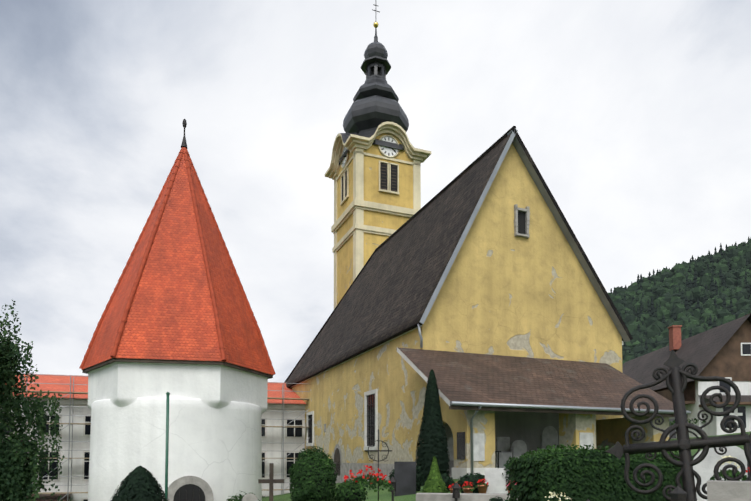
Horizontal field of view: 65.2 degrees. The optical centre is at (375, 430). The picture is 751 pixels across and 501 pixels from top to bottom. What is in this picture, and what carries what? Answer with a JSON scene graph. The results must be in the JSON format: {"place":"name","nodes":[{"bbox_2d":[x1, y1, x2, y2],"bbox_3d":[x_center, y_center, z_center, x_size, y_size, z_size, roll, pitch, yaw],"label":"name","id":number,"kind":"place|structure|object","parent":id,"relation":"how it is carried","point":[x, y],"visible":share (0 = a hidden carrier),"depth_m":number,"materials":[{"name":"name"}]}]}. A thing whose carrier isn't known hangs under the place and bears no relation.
{"place":"outdoors","nodes":[
{"label":"outdoors","id":0,"kind":"place"},
{"bbox_2d":[0,0,750,382],"label":"sky","id":1,"kind":"structure","parent":0,"point":[634,116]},
{"bbox_2d":[325,121,430,308],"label":"church tower","id":2,"kind":"structure","parent":0,"point":[377,195],"depth_m":44.54,"materials":[{"name":"yellow paint"}]},
{"bbox_2d":[339,28,408,164],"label":"steeple roof","id":3,"kind":"structure","parent":2,"relation":"on","point":[374,105],"depth_m":45.75,"materials":[{"name":"metal"}]},
{"bbox_2d":[372,0,379,27],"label":"spire finial","id":4,"kind":"object","parent":3,"relation":"attached to","point":[375,24],"visible":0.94,"depth_m":47.50,"materials":[{"name":"gold metal"}]},
{"bbox_2d":[262,431,750,500],"bbox_3d":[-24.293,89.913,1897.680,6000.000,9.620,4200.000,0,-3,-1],"label":"plants","id":5,"kind":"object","parent":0,"point":[385,495],"depth_m":17.90,"materials":[{"name":"green plant"}]},
{"bbox_2d":[0,300,64,500],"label":"tree","id":6,"kind":"object","parent":5,"relation":"on","point":[17,480],"depth_m":23.75,"materials":[{"name":"green plant"}]},
{"bbox_2d":[0,373,305,500],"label":"building","id":7,"kind":"structure","parent":5,"relation":"on","point":[272,445],"depth_m":36.62,"materials":[{"name":"paint"}]},
{"bbox_2d":[5,374,309,500],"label":"scaffolding","id":8,"kind":"object","parent":5,"relation":"on","point":[72,441],"visible":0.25,"depth_m":34.29,"materials":[{"name":"silver metal"}]},
{"bbox_2d":[165,392,169,500],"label":"green pole","id":9,"kind":"object","parent":5,"relation":"on","point":[167,442],"visible":1,"depth_m":15.40,"materials":[{"name":"green paint"}]},
{"bbox_2d":[85,358,267,500],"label":"tower wall","id":10,"kind":"structure","parent":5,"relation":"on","point":[216,412],"depth_m":18.31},
{"bbox_2d":[79,119,275,378],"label":"tower roof","id":11,"kind":"structure","parent":10,"relation":"on","point":[178,296],"depth_m":19.38,"materials":[{"name":"tile"}]},
{"bbox_2d":[258,461,283,500],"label":"grave cross","id":12,"kind":"object","parent":5,"relation":"on","point":[270,480],"visible":1,"depth_m":14.61,"materials":[{"name":"brown wood"}]},
{"bbox_2d":[110,369,531,500],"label":"cypress trees","id":13,"kind":"object","parent":5,"relation":"on","point":[139,476],"visible":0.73,"depth_m":17.91,"materials":[{"name":"green plant"}]},
{"bbox_2d":[129,405,519,500],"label":"shrub","id":14,"kind":"object","parent":5,"relation":"on","point":[359,495],"visible":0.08,"depth_m":12.63,"materials":[{"name":"green plant"}]},
{"bbox_2d":[422,457,447,492],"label":"light shrub leaves","id":15,"kind":"object","parent":5,"relation":"on","point":[433,482],"visible":0.83,"depth_m":12.75,"materials":[{"name":"green plant"}]},
{"bbox_2d":[292,143,622,482],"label":"church walls","id":16,"kind":"structure","parent":5,"relation":"on","point":[504,291],"depth_m":24.73,"materials":[{"name":"yellow paint"}]},
{"bbox_2d":[306,389,377,475],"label":"church windows","id":17,"kind":"structure","parent":16,"relation":"in","point":[370,415],"depth_m":27.91,"materials":[{"name":"glass"}]},
{"bbox_2d":[286,133,623,387],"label":"church roof","id":18,"kind":"structure","parent":16,"relation":"on","point":[389,294],"depth_m":28.59,"materials":[{"name":"black tile"}]},
{"bbox_2d":[284,126,632,387],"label":"roof trim","id":19,"kind":"structure","parent":18,"relation":"attached to","point":[515,140],"depth_m":24.96,"materials":[{"name":"grey metal"}]},
{"bbox_2d":[514,204,529,238],"bbox_3d":[6.110,-8.737,24.485,0.730,1.321,0.140,1,-3,-22],"label":"gable window","id":20,"kind":"structure","parent":16,"relation":"attached to","point":[521,221],"depth_m":24.52,"materials":[{"name":"black"}]},
{"bbox_2d":[449,485,509,492],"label":"flower pots","id":21,"kind":"object","parent":5,"relation":"on","point":[483,489],"visible":0.4,"depth_m":12.07,"materials":[{"name":"ceramic"}]},
{"bbox_2d":[227,418,747,500],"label":"bushes","id":22,"kind":"object","parent":5,"relation":"on","point":[303,458],"visible":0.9,"depth_m":12.47,"materials":[{"name":"green plant"}]},
{"bbox_2d":[242,444,750,500],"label":"gravestones","id":23,"kind":"object","parent":5,"relation":"on","point":[495,478],"visible":0.62,"depth_m":10.90,"materials":[{"name":"stone"}]},
{"bbox_2d":[365,429,686,500],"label":"grave crosses","id":24,"kind":"object","parent":5,"relation":"on","point":[677,493],"visible":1,"depth_m":10.84,"materials":[{"name":"metal"}]},
{"bbox_2d":[397,348,690,478],"bbox_3d":[6.284,-0.407,21.959,10.125,5.540,4.223,1,-3,-22],"label":"porch","id":25,"kind":"object","parent":5,"relation":"on","point":[481,436],"visible":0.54,"depth_m":21.06,"materials":[{"name":"yellow paint"}]},
{"bbox_2d":[396,347,686,410],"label":"porch roof","id":26,"kind":"structure","parent":25,"relation":"attached to","point":[471,377],"depth_m":21.73,"materials":[{"name":"brown tile"}]},
{"bbox_2d":[343,465,749,488],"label":"red flowers","id":27,"kind":"object","parent":5,"relation":"on","point":[381,474],"visible":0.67,"depth_m":11.02,"materials":[{"name":"red plant"}]},
{"bbox_2d":[505,444,693,500],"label":"hedge","id":28,"kind":"object","parent":5,"relation":"on","point":[570,468],"depth_m":6.49,"materials":[{"name":"green plant"}]},
{"bbox_2d":[545,455,739,500],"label":"white flowers","id":29,"kind":"object","parent":5,"relation":"on","point":[729,462],"visible":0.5,"depth_m":5.28,"materials":[{"name":"white plant"}]},
{"bbox_2d":[605,350,750,500],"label":"wrought iron cross","id":30,"kind":"object","parent":5,"relation":"on","point":[673,376],"visible":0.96,"depth_m":3.00,"materials":[{"name":"black metal"}]},
{"bbox_2d":[622,313,750,438],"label":"farmhouse","id":31,"kind":"object","parent":5,"relation":"on","point":[723,350],"visible":0.25,"depth_m":33.77,"materials":[{"name":"paint"}]},
{"bbox_3d":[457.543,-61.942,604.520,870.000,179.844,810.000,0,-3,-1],"label":"hill terrain","id":32,"kind":"structure","parent":0,"visible":0},
{"bbox_2d":[608,236,750,364],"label":"hill forest trees","id":33,"kind":"object","parent":32,"relation":"on","point":[651,309],"visible":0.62,"depth_m":346.22,"materials":[{"name":"green plant"}]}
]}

